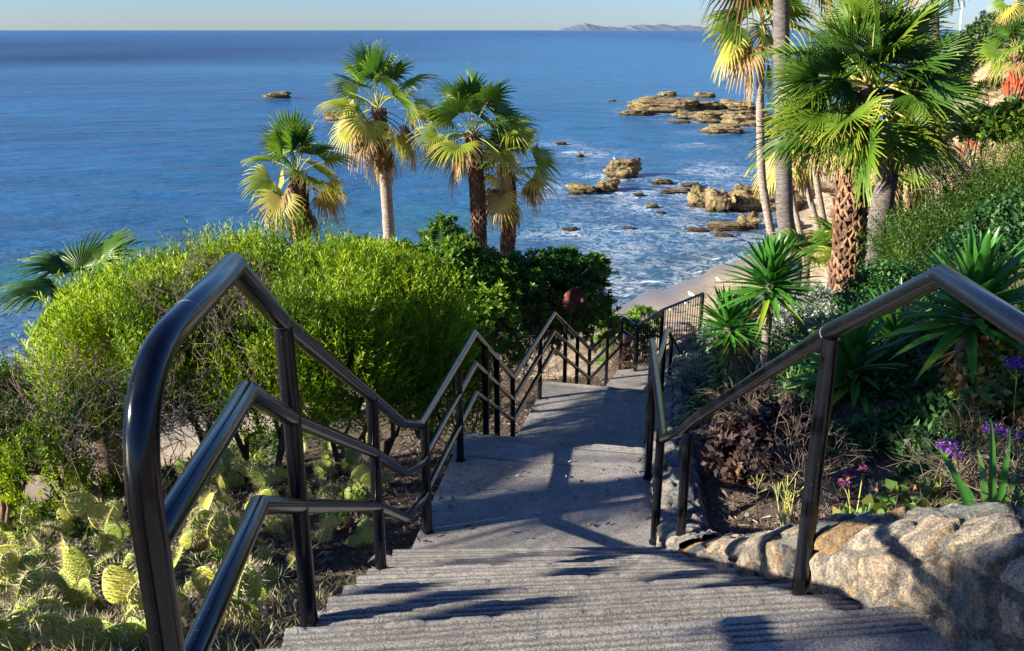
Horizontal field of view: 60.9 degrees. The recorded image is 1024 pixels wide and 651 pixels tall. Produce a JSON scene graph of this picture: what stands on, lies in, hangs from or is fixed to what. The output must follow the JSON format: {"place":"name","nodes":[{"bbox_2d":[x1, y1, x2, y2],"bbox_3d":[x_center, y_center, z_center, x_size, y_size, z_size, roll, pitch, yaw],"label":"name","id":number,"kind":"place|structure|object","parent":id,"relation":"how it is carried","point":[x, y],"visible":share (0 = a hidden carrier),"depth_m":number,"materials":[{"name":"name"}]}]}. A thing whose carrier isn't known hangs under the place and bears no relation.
{"place":"outdoors","nodes":[
{"label":"outdoors","id":0,"kind":"place"},
{"bbox_2d":[0,30,963,421],"bbox_3d":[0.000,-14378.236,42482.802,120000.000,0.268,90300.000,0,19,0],"label":"sea","id":1,"kind":"structure","parent":0,"point":[148,134],"depth_m":146.22,"materials":[{"name":"liquid"}]},
{"bbox_2d":[603,158,641,178],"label":"sea rock","id":2,"kind":"object","parent":1,"relation":"in","point":[626,168],"visible":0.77,"depth_m":105.82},
{"bbox_2d":[626,98,700,113],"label":"sea rock","id":3,"kind":"object","parent":1,"relation":"in","point":[667,105],"visible":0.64,"depth_m":187.97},
{"bbox_2d":[689,109,736,122],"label":"sea rock","id":4,"kind":"object","parent":1,"relation":"in","point":[709,116],"visible":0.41,"depth_m":169.12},
{"bbox_2d":[703,187,731,212],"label":"sea rock","id":5,"kind":"object","parent":1,"relation":"in","point":[717,201],"visible":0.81,"depth_m":85.10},
{"bbox_2d":[720,110,771,126],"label":"sea rock","id":6,"kind":"object","parent":1,"relation":"in","point":[744,118],"visible":0.48,"depth_m":161.49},
{"bbox_2d":[728,183,770,211],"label":"sea rock","id":7,"kind":"object","parent":1,"relation":"in","point":[745,195],"visible":0.41,"depth_m":86.35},
{"bbox_2d":[0,57,1022,650],"bbox_3d":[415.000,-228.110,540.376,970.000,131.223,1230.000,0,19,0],"label":"ground","id":8,"kind":"structure","parent":0,"point":[706,281],"depth_m":7.14,"materials":[{"name":"beige soil"}]},
{"bbox_2d":[0,540,58,595],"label":"prickly pear","id":9,"kind":"object","parent":8,"relation":"on","point":[10,562],"visible":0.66,"depth_m":5.79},
{"bbox_2d":[6,559,54,605],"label":"prickly pear","id":10,"kind":"object","parent":8,"relation":"on","point":[31,581],"visible":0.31,"depth_m":4.32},
{"bbox_2d":[0,349,71,531],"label":"dark feathery shrub","id":11,"kind":"object","parent":8,"relation":"on","point":[4,377],"visible":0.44,"depth_m":7.01,"materials":[{"name":"green plant"}]},
{"bbox_2d":[0,588,72,649],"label":"prickly pear","id":12,"kind":"object","parent":8,"relation":"on","point":[33,603],"visible":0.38,"depth_m":3.52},
{"bbox_2d":[0,599,84,650],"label":"prickly pear","id":13,"kind":"object","parent":8,"relation":"on","point":[9,623],"visible":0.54,"depth_m":3.38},
{"bbox_2d":[16,498,92,541],"bbox_3d":[-3.426,1.448,6.611,0.579,0.402,0.248,-5,19,-14],"label":"prickly pear","id":14,"kind":"object","parent":8,"relation":"on","point":[27,520],"visible":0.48,"depth_m":6.52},
{"bbox_2d":[35,503,74,537],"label":"prickly pear","id":15,"kind":"object","parent":8,"relation":"on","point":[67,524],"visible":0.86,"depth_m":6.43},
{"bbox_2d":[44,569,92,618],"bbox_3d":[-2.328,1.404,4.570,0.258,0.511,0.395,-9,21,-24],"label":"prickly pear","id":16,"kind":"object","parent":8,"relation":"on","point":[72,597],"visible":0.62,"depth_m":4.49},
{"bbox_2d":[0,227,149,484],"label":"fan palm","id":17,"kind":"object","parent":8,"relation":"on","point":[51,264],"visible":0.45,"depth_m":10.06,"materials":[{"name":"green plant"}]},
{"bbox_2d":[43,538,109,611],"bbox_3d":[-2.428,1.406,4.771,0.443,0.611,0.284,-5,19,-14],"label":"prickly pear","id":18,"kind":"object","parent":8,"relation":"on","point":[77,563],"visible":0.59,"depth_m":4.71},
{"bbox_2d":[0,367,160,516],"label":"feathery shrub","id":19,"kind":"object","parent":8,"relation":"on","point":[84,473],"visible":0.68,"depth_m":6.65,"materials":[{"name":"green plant"}]},
{"bbox_2d":[0,321,187,516],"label":"dry twig bush","id":20,"kind":"object","parent":8,"relation":"on","point":[77,426],"visible":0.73,"depth_m":6.58,"materials":[{"name":"plant"}]},
{"bbox_2d":[58,486,130,537],"bbox_3d":[-3.047,1.372,6.420,0.524,0.472,0.242,-4,19,-10],"label":"prickly pear","id":21,"kind":"object","parent":8,"relation":"on","point":[77,503],"visible":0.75,"depth_m":6.38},
{"bbox_2d":[15,605,183,650],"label":"prickly pear","id":22,"kind":"object","parent":8,"relation":"on","point":[58,629],"visible":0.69,"depth_m":3.28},
{"bbox_2d":[89,531,115,572],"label":"prickly pear","id":23,"kind":"object","parent":8,"relation":"on","point":[99,543],"visible":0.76,"depth_m":5.97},
{"bbox_2d":[99,497,130,563],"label":"prickly pear","id":24,"kind":"object","parent":8,"relation":"on","point":[113,529],"visible":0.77,"depth_m":6.00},
{"bbox_2d":[91,573,144,628],"bbox_3d":[-1.760,1.316,3.933,0.355,0.423,0.282,0,19,0],"label":"prickly pear","id":25,"kind":"object","parent":8,"relation":"on","point":[134,597],"visible":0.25,"depth_m":3.92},
{"bbox_2d":[91,555,194,614],"bbox_3d":[-1.752,1.308,4.150,0.565,0.377,0.235,10,21,28],"label":"prickly pear","id":26,"kind":"object","parent":8,"relation":"on","point":[115,581],"visible":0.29,"depth_m":4.18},
{"bbox_2d":[88,337,264,494],"bbox_3d":[-2.623,0.735,6.758,1.392,1.219,1.350,5,19,13],"label":"dry twig bush","id":27,"kind":"object","parent":8,"relation":"on","point":[182,415],"visible":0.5,"depth_m":6.71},
{"bbox_2d":[172,526,195,568],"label":"prickly pear","id":28,"kind":"object","parent":8,"relation":"on","point":[186,539],"visible":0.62,"depth_m":5.95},
{"bbox_2d":[2,205,371,459],"bbox_3d":[-2.734,0.103,8.319,2.927,2.157,3.973,16,24,39],"label":"feathery shrub","id":29,"kind":"object","parent":8,"relation":"on","point":[78,322],"visible":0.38,"depth_m":7.38,"materials":[{"name":"green plant"}]},
{"bbox_2d":[179,503,217,549],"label":"prickly pear","id":30,"kind":"object","parent":8,"relation":"on","point":[198,520],"visible":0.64,"depth_m":6.06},
{"bbox_2d":[186,557,217,605],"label":"prickly pear","id":31,"kind":"object","parent":8,"relation":"on","point":[202,577],"visible":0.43,"depth_m":4.18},
{"bbox_2d":[82,224,337,466],"bbox_3d":[-2.456,0.171,7.372,2.105,2.074,1.980,0,19,0],"label":"dry twig bush","id":32,"kind":"object","parent":8,"relation":"on","point":[187,272],"visible":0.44,"depth_m":7.04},
{"bbox_2d":[201,505,231,555],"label":"prickly pear","id":33,"kind":"object","parent":8,"relation":"on","point":[217,527],"visible":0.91,"depth_m":5.95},
{"bbox_2d":[0,449,448,650],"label":"dry grass","id":34,"kind":"structure","parent":8,"relation":"on","point":[252,633],"depth_m":4.58,"materials":[{"name":"plant"}]},
{"bbox_2d":[0,399,449,593],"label":"slope brush","id":35,"kind":"object","parent":8,"relation":"on","point":[48,511],"visible":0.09,"depth_m":7.04,"materials":[{"name":"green plant"}]},
{"bbox_2d":[220,448,244,488],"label":"prickly pear","id":36,"kind":"object","parent":8,"relation":"on","point":[232,476],"visible":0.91,"depth_m":7.05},
{"bbox_2d":[201,583,265,628],"bbox_3d":[-1.240,1.225,3.831,0.235,0.460,0.317,12,22,31],"label":"prickly pear","id":37,"kind":"object","parent":8,"relation":"on","point":[240,609],"visible":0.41,"depth_m":3.86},
{"bbox_2d":[199,481,273,508],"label":"prickly pear","id":38,"kind":"object","parent":8,"relation":"on","point":[229,499],"visible":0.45,"depth_m":6.69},
{"bbox_2d":[220,555,269,629],"bbox_3d":[-1.265,1.238,3.927,0.332,0.399,0.223,-10,21,-28],"label":"prickly pear","id":39,"kind":"object","parent":8,"relation":"on","point":[249,579],"visible":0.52,"depth_m":3.93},
{"bbox_2d":[245,463,279,495],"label":"prickly pear","id":40,"kind":"object","parent":8,"relation":"on","point":[259,478],"visible":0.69,"depth_m":6.74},
{"bbox_2d":[237,460,287,483],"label":"prickly pear","id":41,"kind":"object","parent":8,"relation":"on","point":[280,472],"visible":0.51,"depth_m":7.10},
{"bbox_2d":[238,105,357,411],"bbox_3d":[-6.546,-0.899,28.144,3.693,12.025,3.699,-6,20,-17],"label":"fan palm","id":42,"kind":"object","parent":8,"relation":"on","point":[291,135],"visible":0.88,"depth_m":26.50,"materials":[{"name":"green plant"}]},
{"bbox_2d":[311,438,337,480],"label":"prickly pear","id":43,"kind":"object","parent":8,"relation":"on","point":[325,467],"visible":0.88,"depth_m":7.09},
{"bbox_2d":[311,513,341,542],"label":"prickly pear","id":44,"kind":"object","parent":8,"relation":"on","point":[327,523],"visible":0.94,"depth_m":6.01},
{"bbox_2d":[174,225,511,465],"bbox_3d":[-1.450,0.419,8.284,2.513,2.620,3.582,11,21,29],"label":"feathery shrub","id":45,"kind":"object","parent":8,"relation":"on","point":[396,319],"visible":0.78,"depth_m":7.57,"materials":[{"name":"green plant"}]},
{"bbox_2d":[320,476,370,534],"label":"weed stalks","id":46,"kind":"object","parent":8,"relation":"on","point":[349,525],"visible":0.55,"depth_m":6.25,"materials":[{"name":"green plant"}]},
{"bbox_2d":[342,461,370,499],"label":"prickly pear","id":47,"kind":"object","parent":8,"relation":"on","point":[361,472],"visible":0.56,"depth_m":6.76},
{"bbox_2d":[345,515,373,547],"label":"prickly pear","id":48,"kind":"object","parent":8,"relation":"on","point":[365,535],"visible":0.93,"depth_m":6.13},
{"bbox_2d":[314,36,448,406],"bbox_3d":[-4.245,-2.405,30.822,4.572,14.870,4.251,0,19,0],"label":"fan palm","id":49,"kind":"object","parent":8,"relation":"on","point":[365,138],"visible":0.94,"depth_m":28.83,"materials":[{"name":"green plant"}]},
{"bbox_2d":[337,211,532,386],"bbox_3d":[-1.306,-0.321,13.099,3.514,2.496,2.535,4,19,12],"label":"glossy shrub","id":50,"kind":"object","parent":8,"relation":"on","point":[479,267],"visible":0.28,"depth_m":12.61,"materials":[{"name":"green plant"}]},
{"bbox_2d":[406,62,543,373],"bbox_3d":[-1.364,-2.425,29.796,4.061,12.611,4.279,17,25,41],"label":"fan palm","id":51,"kind":"object","parent":8,"relation":"on","point":[472,95],"visible":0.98,"depth_m":28.16,"materials":[{"name":"green plant"}]},
{"bbox_2d":[0,329,1018,650],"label":"leaf litter","id":52,"kind":"object","parent":8,"relation":"on","point":[420,511],"visible":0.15,"depth_m":6.03,"materials":[{"name":"plant"}]},
{"bbox_2d":[914,418,1023,506],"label":"strap leaf plant","id":53,"kind":"object","parent":52,"relation":"on","point":[966,494],"visible":0.65,"depth_m":3.38,"materials":[{"name":"green plant"}]},
{"bbox_2d":[458,117,562,378],"bbox_3d":[-0.097,-1.905,31.053,3.725,11.289,3.724,0,19,0],"label":"fan palm","id":54,"kind":"object","parent":8,"relation":"on","point":[506,213],"visible":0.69,"depth_m":29.70,"materials":[{"name":"green plant"}]},
{"bbox_2d":[479,283,605,401],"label":"dry twig bush","id":55,"kind":"object","parent":8,"relation":"on","point":[532,360],"visible":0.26,"depth_m":13.03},
{"bbox_2d":[483,243,624,355],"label":"glossy shrub","id":56,"kind":"object","parent":8,"relation":"on","point":[567,261],"visible":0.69,"depth_m":13.59,"materials":[{"name":"green plant"}]},
{"bbox_2d":[562,287,583,312],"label":"dead leaf clump","id":57,"kind":"object","parent":56,"relation":"hanging from","point":[573,298],"visible":1,"depth_m":12.83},
{"bbox_2d":[499,255,624,381],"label":"dry twig bush","id":58,"kind":"object","parent":8,"relation":"on","point":[572,324],"visible":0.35,"depth_m":13.50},
{"bbox_2d":[571,312,657,382],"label":"dry twig bush","id":59,"kind":"object","parent":8,"relation":"on","point":[618,361],"visible":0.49,"depth_m":15.75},
{"bbox_2d":[584,303,663,368],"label":"glossy shrub","id":60,"kind":"object","parent":8,"relation":"on","point":[637,316],"visible":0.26,"depth_m":16.59,"materials":[{"name":"green plant"}]},
{"bbox_2d":[649,336,722,553],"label":"stone curb wall","id":61,"kind":"structure","parent":8,"relation":"on","point":[698,526],"depth_m":6.14,"materials":[{"name":"stone"}]},
{"bbox_2d":[664,351,714,393],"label":"silver bush","id":62,"kind":"object","parent":8,"relation":"on","point":[686,368],"visible":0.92,"depth_m":11.01,"materials":[{"name":"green plant"}]},
{"bbox_2d":[666,367,742,430],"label":"aloe clump","id":63,"kind":"object","parent":8,"relation":"on","point":[697,403],"visible":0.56,"depth_m":9.30,"materials":[{"name":"green plant"}]},
{"bbox_2d":[677,323,742,366],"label":"silver bush","id":64,"kind":"object","parent":8,"relation":"on","point":[689,341],"visible":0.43,"depth_m":13.59,"materials":[{"name":"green plant"}]},
{"bbox_2d":[697,350,759,403],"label":"aloe clump","id":65,"kind":"object","parent":8,"relation":"on","point":[718,366],"visible":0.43,"depth_m":10.35,"materials":[{"name":"green plant"}]},
{"bbox_2d":[686,283,773,404],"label":"yucca","id":66,"kind":"object","parent":8,"relation":"on","point":[728,317],"visible":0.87,"depth_m":9.47,"materials":[{"name":"green plant"}]},
{"bbox_2d":[707,285,787,374],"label":"yucca","id":67,"kind":"object","parent":8,"relation":"on","point":[749,360],"visible":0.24,"depth_m":10.10,"materials":[{"name":"green plant"}]},
{"bbox_2d":[693,355,807,440],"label":"dry twig bush","id":68,"kind":"object","parent":8,"relation":"on","point":[752,402],"visible":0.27,"depth_m":7.00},
{"bbox_2d":[696,393,813,491],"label":"dead leaf bush","id":69,"kind":"object","parent":8,"relation":"on","point":[755,429],"visible":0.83,"depth_m":6.25,"materials":[{"name":"brown plant"}]},
{"bbox_2d":[701,0,821,240],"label":"fan palm","id":70,"kind":"object","parent":8,"relation":"on","point":[732,56],"visible":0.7,"depth_m":22.59,"materials":[{"name":"green plant"}]},
{"bbox_2d":[700,0,841,295],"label":"fan palm","id":71,"kind":"object","parent":8,"relation":"on","point":[784,189],"visible":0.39,"depth_m":18.77,"materials":[{"name":"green plant"}]},
{"bbox_2d":[710,232,832,399],"bbox_3d":[2.715,-0.016,9.286,1.268,2.010,1.216,0,19,0],"label":"yucca","id":72,"kind":"object","parent":8,"relation":"on","point":[769,256],"visible":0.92,"depth_m":9.05,"materials":[{"name":"green plant"}]},
{"bbox_2d":[751,471,803,531],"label":"green stalk plant","id":73,"kind":"object","parent":8,"relation":"on","point":[788,501],"visible":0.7,"depth_m":4.01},
{"bbox_2d":[744,127,819,285],"bbox_3d":[8.706,-2.238,28.733,2.518,9.429,2.627,17,25,41],"label":"fan palm","id":74,"kind":"object","parent":8,"relation":"on","point":[797,220],"visible":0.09,"depth_m":27.93,"materials":[{"name":"grey plant"}]},
{"bbox_2d":[745,115,835,285],"bbox_3d":[8.443,-2.374,26.657,2.889,8.939,2.468,0,19,0],"label":"fan palm","id":75,"kind":"object","parent":8,"relation":"on","point":[810,200],"visible":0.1,"depth_m":25.75,"materials":[{"name":"grey plant"}]},
{"bbox_2d":[750,278,843,349],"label":"silver bush","id":76,"kind":"object","parent":8,"relation":"on","point":[788,317],"visible":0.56,"depth_m":10.71,"materials":[{"name":"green plant"}]},
{"bbox_2d":[772,224,831,284],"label":"young fan palm","id":77,"kind":"object","parent":8,"relation":"on","point":[801,240],"visible":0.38,"depth_m":18.34,"materials":[{"name":"green plant"}]},
{"bbox_2d":[731,398,877,524],"bbox_3d":[1.750,0.908,5.143,0.951,0.881,0.811,12,22,32],"label":"dry twig bush","id":78,"kind":"object","parent":8,"relation":"on","point":[802,469],"visible":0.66,"depth_m":5.15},
{"bbox_2d":[765,98,844,254],"bbox_3d":[8.366,-2.600,25.523,2.629,9.054,2.737,0,19,0],"label":"fan palm","id":79,"kind":"object","parent":8,"relation":"on","point":[819,196],"visible":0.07,"depth_m":24.89,"materials":[{"name":"grey plant"}]},
{"bbox_2d":[794,215,832,266],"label":"young fan palm","id":80,"kind":"object","parent":8,"relation":"on","point":[825,234],"visible":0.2,"depth_m":15.47,"materials":[{"name":"green plant"}]},
{"bbox_2d":[658,501,1023,650],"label":"stone retaining wall","id":81,"kind":"structure","parent":8,"relation":"on","point":[954,572],"depth_m":2.57,"materials":[{"name":"stone"}]},
{"bbox_2d":[776,296,911,414],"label":"yucca","id":82,"kind":"object","parent":8,"relation":"on","point":[855,344],"visible":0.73,"depth_m":6.65,"materials":[{"name":"green plant"}]},
{"bbox_2d":[817,465,872,520],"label":"sea lavender","id":83,"kind":"object","parent":8,"relation":"on","point":[849,474],"visible":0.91,"depth_m":4.08,"materials":[{"name":"purple plant"}]},
{"bbox_2d":[833,492,888,513],"bbox_3d":[1.830,1.013,4.465,0.363,0.189,0.430,16,24,39],"label":"broadleaf rosette","id":84,"kind":"object","parent":8,"relation":"on","point":[867,499],"visible":0.11,"depth_m":4.55,"materials":[{"name":"green plant"}]},
{"bbox_2d":[699,254,1023,489],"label":"ground cover","id":85,"kind":"object","parent":8,"relation":"on","point":[921,412],"visible":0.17,"depth_m":6.11,"materials":[{"name":"green plant"}]},
{"bbox_2d":[746,0,991,291],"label":"fan palm","id":86,"kind":"object","parent":8,"relation":"on","point":[859,135],"visible":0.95,"depth_m":11.24,"materials":[{"name":"green plant"}]},
{"bbox_2d":[836,276,939,353],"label":"yucca","id":87,"kind":"object","parent":8,"relation":"on","point":[894,322],"visible":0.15,"depth_m":7.55,"materials":[{"name":"green plant"}]},
{"bbox_2d":[763,280,1014,398],"bbox_3d":[3.488,0.206,8.269,1.596,1.698,1.955,-14,23,-36],"label":"round leaf shrub","id":88,"kind":"object","parent":8,"relation":"on","point":[794,370],"visible":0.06,"depth_m":8.41,"materials":[{"name":"green plant"}]},
{"bbox_2d":[869,120,937,250],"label":"fan palm","id":89,"kind":"object","parent":8,"relation":"on","point":[900,191],"visible":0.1,"depth_m":19.61,"materials":[{"name":"green plant"}]},
{"bbox_2d":[873,478,939,509],"bbox_3d":[2.116,0.948,4.653,0.408,0.179,0.446,0,19,0],"label":"broadleaf rosette","id":90,"kind":"object","parent":8,"relation":"on","point":[891,486],"visible":0.24,"depth_m":4.72,"materials":[{"name":"green plant"}]},
{"bbox_2d":[848,22,986,267],"bbox_3d":[5.510,-2.075,12.753,2.285,4.789,2.080,0,19,0],"label":"fan palm","id":91,"kind":"object","parent":8,"relation":"on","point":[885,191],"visible":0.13,"depth_m":12.61,"materials":[{"name":"green plant"}]},
{"bbox_2d":[851,190,985,309],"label":"needle hedge","id":92,"kind":"object","parent":8,"relation":"on","point":[914,230],"visible":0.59,"depth_m":9.45,"materials":[{"name":"green plant"}]},
{"bbox_2d":[833,185,1023,311],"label":"round leaf shrub","id":93,"kind":"object","parent":8,"relation":"on","point":[1006,211],"visible":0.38,"depth_m":8.25,"materials":[{"name":"green plant"}]},
{"bbox_2d":[861,393,1023,507],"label":"dry twig bush","id":94,"kind":"object","parent":8,"relation":"on","point":[965,477],"visible":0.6,"depth_m":4.14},
{"bbox_2d":[910,438,980,506],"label":"sea lavender","id":95,"kind":"object","parent":8,"relation":"on","point":[938,483],"visible":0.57,"depth_m":4.42,"materials":[{"name":"purple plant"}]},
{"bbox_2d":[868,222,1023,387],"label":"yucca","id":96,"kind":"object","parent":8,"relation":"on","point":[976,262],"visible":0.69,"depth_m":5.79,"materials":[{"name":"green plant"}]},
{"bbox_2d":[906,139,987,201],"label":"dry twig bush","id":97,"kind":"object","parent":8,"relation":"on","point":[949,177],"visible":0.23,"depth_m":15.88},
{"bbox_2d":[872,119,1023,260],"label":"needle hedge","id":98,"kind":"object","parent":8,"relation":"on","point":[995,179],"visible":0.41,"depth_m":10.43,"materials":[{"name":"green plant"}]},
{"bbox_2d":[943,101,1003,186],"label":"bluff bush","id":99,"kind":"object","parent":8,"relation":"on","point":[968,130],"visible":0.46,"depth_m":25.05,"materials":[{"name":"green plant"}]},
{"bbox_2d":[926,435,1023,506],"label":"dry twig bush","id":100,"kind":"object","parent":8,"relation":"on","point":[1017,470],"visible":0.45,"depth_m":3.38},
{"bbox_2d":[938,325,1023,441],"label":"red leaf bush","id":101,"kind":"object","parent":8,"relation":"on","point":[992,386],"visible":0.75,"depth_m":5.56,"materials":[{"name":"green plant"}]},
{"bbox_2d":[960,10,1021,56],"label":"bluff tree","id":102,"kind":"object","parent":8,"relation":"on","point":[985,22],"visible":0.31,"depth_m":73.33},
{"bbox_2d":[972,10,1023,97],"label":"fan palm","id":103,"kind":"object","parent":8,"relation":"on","point":[1014,59],"visible":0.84,"depth_m":36.17,"materials":[{"name":"green plant"}]},
{"bbox_2d":[976,97,1023,165],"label":"bluff bush","id":104,"kind":"object","parent":8,"relation":"on","point":[1001,115],"visible":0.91,"depth_m":21.31,"materials":[{"name":"green plant"}]},
{"bbox_2d":[985,0,1023,44],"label":"fan palm","id":105,"kind":"object","parent":8,"relation":"on","point":[1004,11],"visible":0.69,"depth_m":70.46,"materials":[{"name":"green plant"}]},
{"bbox_2d":[0,0,1022,29],"label":"sky","id":106,"kind":"structure","parent":0,"point":[14,14],"materials":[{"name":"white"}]},
{"bbox_2d":[255,317,962,650],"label":"stairway path","id":107,"kind":"structure","parent":0,"point":[486,582],"depth_m":3.78,"materials":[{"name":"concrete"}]},
{"bbox_2d":[123,253,636,650],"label":"stair railing","id":108,"kind":"object","parent":107,"relation":"on","point":[157,520],"visible":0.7,"depth_m":2.17,"materials":[{"name":"metal"}]},
{"bbox_2d":[416,397,651,544],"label":"fallen leaves","id":109,"kind":"object","parent":107,"relation":"on","point":[449,506],"visible":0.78,"depth_m":6.45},
{"bbox_2d":[633,292,704,371],"bbox_3d":[2.926,0.090,16.287,0.138,0.936,2.571,14,23,36],"label":"picket fence","id":110,"kind":"object","parent":107,"relation":"on","point":[662,312],"visible":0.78,"depth_m":16.14,"materials":[{"name":"metal"}]},
{"bbox_2d":[643,264,1023,595],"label":"stair handrail","id":111,"kind":"object","parent":107,"relation":"on","point":[994,310],"visible":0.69,"depth_m":3.02,"materials":[{"name":"metal"}]},
{"bbox_2d":[554,23,772,30],"bbox_3d":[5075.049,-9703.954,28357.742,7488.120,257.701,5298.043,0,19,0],"label":"distant hills","id":112,"kind":"structure","parent":0,"point":[641,27],"depth_m":26978.14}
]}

